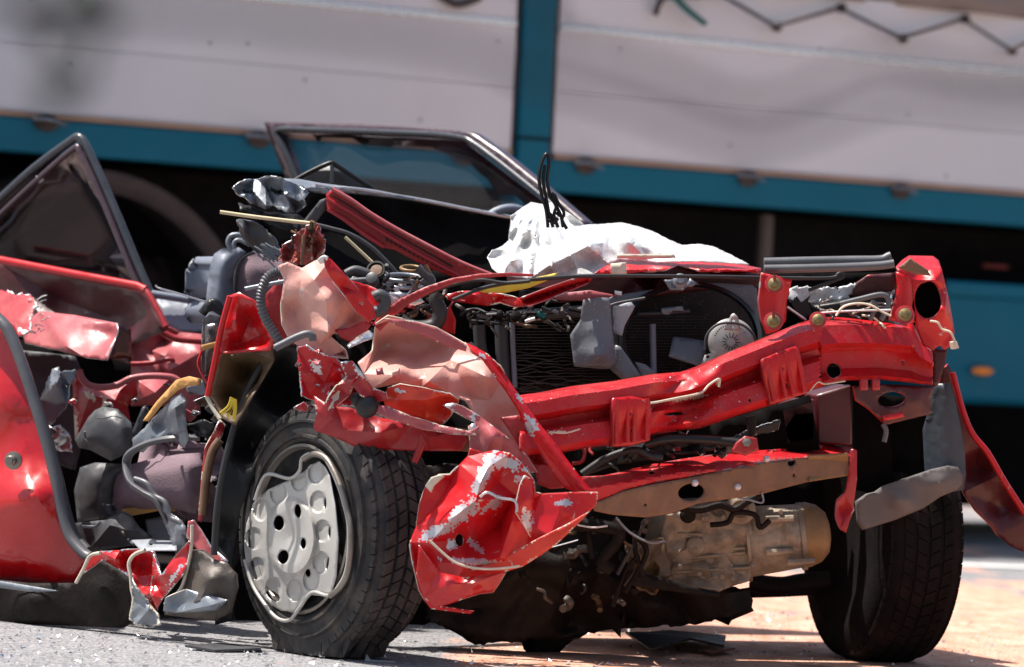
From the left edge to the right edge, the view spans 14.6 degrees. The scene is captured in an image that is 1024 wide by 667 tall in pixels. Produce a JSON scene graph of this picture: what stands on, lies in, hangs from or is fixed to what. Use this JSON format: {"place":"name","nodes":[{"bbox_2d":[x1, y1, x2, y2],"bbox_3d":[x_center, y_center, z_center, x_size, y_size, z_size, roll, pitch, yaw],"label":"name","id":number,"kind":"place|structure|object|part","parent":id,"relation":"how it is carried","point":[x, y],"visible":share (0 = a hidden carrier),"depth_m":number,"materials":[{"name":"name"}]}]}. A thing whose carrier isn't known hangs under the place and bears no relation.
{"place":"outdoors","nodes":[
{"label":"outdoors","id":0,"kind":"place"},
{"bbox_2d":[0,506,1023,666],"bbox_3d":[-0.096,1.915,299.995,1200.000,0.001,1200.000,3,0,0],"label":"ground","id":1,"kind":"structure","parent":0,"point":[991,599],"depth_m":9.26,"materials":[{"name":"grey asphalt"}]},
{"bbox_2d":[185,643,260,651],"bbox_3d":[-0.605,0.680,8.653,0.124,0.010,0.172,3,0,33],"label":"plastic fragment","id":2,"kind":"object","parent":1,"relation":"on","point":[220,647],"visible":1,"depth_m":8.62,"materials":[{"name":"grey plastic"}]},
{"bbox_2d":[365,654,394,661],"bbox_3d":[-0.282,0.701,8.557,0.069,0.027,0.004,3,0,0],"label":"plastic fragment","id":3,"kind":"object","parent":1,"relation":"on","point":[367,658],"visible":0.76,"depth_m":8.56,"materials":[{"name":"grey plastic"}]},
{"bbox_2d":[0,597,1020,666],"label":"glass crumbs","id":4,"kind":"object","parent":1,"relation":"on","point":[272,665],"visible":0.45,"depth_m":8.74,"materials":[{"name":"glass"}]},
{"bbox_2d":[0,0,1023,505],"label":"flatbed truck","id":5,"kind":"object","parent":1,"relation":"on","point":[166,118],"visible":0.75,"depth_m":14.73,"materials":[{"name":"silver metal"}]},
{"bbox_2d":[0,122,1023,661],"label":"wrecked car","id":6,"kind":"object","parent":1,"relation":"on","point":[424,410],"visible":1,"depth_m":8.89,"materials":[{"name":"red metal"}]},
{"bbox_3d":[-1.201,-0.304,10.258,0.770,0.364,0.016,3,0,40],"label":"window pane","id":7,"kind":"part","parent":6,"relation":"part of","materials":[{"name":"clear glass"}]},
{"bbox_3d":[-1.192,-0.302,10.235,0.813,0.424,0.029,3,0,40],"label":"door window frame","id":8,"kind":"part","parent":6,"relation":"part of","materials":[{"name":"grey metal"}]},
{"bbox_2d":[220,210,309,224],"bbox_3d":[-0.536,-0.252,8.721,0.203,0.023,0.008,3,0,0],"label":"straw","id":9,"kind":"object","parent":6,"relation":"on","point":[264,217],"visible":1,"depth_m":8.72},
{"bbox_3d":[-0.239,-0.413,10.530,1.232,0.293,0.060,3,0,44],"label":"door window frame","id":10,"kind":"part","parent":6,"relation":"part of","materials":[{"name":"grey metal"}]},
{"bbox_3d":[-0.153,-0.213,10.485,1.102,0.278,0.067,3,0,45],"label":"door panel","id":11,"kind":"part","parent":6,"relation":"part of","materials":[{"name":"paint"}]},
{"bbox_2d":[487,202,748,277],"bbox_3d":[0.235,-0.205,9.002,0.568,0.186,0.374,3,0,22],"label":"plastic sheet","id":12,"kind":"object","parent":6,"relation":"on","point":[534,245],"visible":0.96,"depth_m":9.02,"materials":[{"name":"white plastic"}]},
{"bbox_2d":[537,152,567,229],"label":"black cables","id":13,"kind":"object","parent":12,"relation":"on","point":[551,219],"visible":1,"depth_m":8.80,"materials":[{"name":"plastic"}]},
{"bbox_2d":[764,251,894,272],"bbox_3d":[0.697,-0.156,8.791,0.287,0.062,0.040,3,0,0],"label":"weatherstrip","id":14,"kind":"object","parent":6,"relation":"on","point":[811,264],"visible":1,"depth_m":8.78,"materials":[{"name":"grey rubber"}]},
{"bbox_2d":[625,630,725,649],"bbox_3d":[0.389,0.712,9.350,0.251,0.020,0.661,3,0,0],"label":"plastic fragment","id":15,"kind":"object","parent":1,"relation":"on","point":[650,640],"visible":1,"depth_m":9.26,"materials":[{"name":"black plastic"}]},
{"bbox_2d":[698,647,734,653],"bbox_3d":[0.467,0.734,9.269,0.079,0.014,0.230,3,0,26],"label":"plastic fragment","id":16,"kind":"object","parent":1,"relation":"on","point":[714,650],"visible":0.93,"depth_m":9.25,"materials":[{"name":"black plastic"}]},
{"bbox_2d":[962,563,1023,567],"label":"lane marking","id":17,"kind":"object","parent":1,"relation":"on","point":[992,565],"depth_m":14.13,"materials":[{"name":"paint"}]},
{"label":"grass verge","id":18,"kind":"structure","parent":0,"visible":0},
{"bbox_2d":[11,0,116,112],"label":"bush sprig","id":19,"kind":"object","parent":18,"relation":"on","point":[63,83],"visible":1,"depth_m":2.00,"materials":[{"name":"grey plant"}]},
{"bbox_3d":[0.888,0.258,1.999,0.030,0.950,0.030,3,0,0],"label":"wooden stake","id":20,"kind":"object","parent":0,"visible":0},
{"bbox_2d":[0,0,1023,146],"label":"foreground cord","id":21,"kind":"object","parent":20,"relation":"attached to","point":[553,84],"visible":1,"depth_m":2.00,"materials":[{"name":"wicker"}]},
{"bbox_2d":[538,0,1023,110],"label":"foreground cord","id":22,"kind":"object","parent":20,"relation":"attached to","point":[548,27],"visible":1,"depth_m":2.00,"materials":[{"name":"wicker"}]}
]}

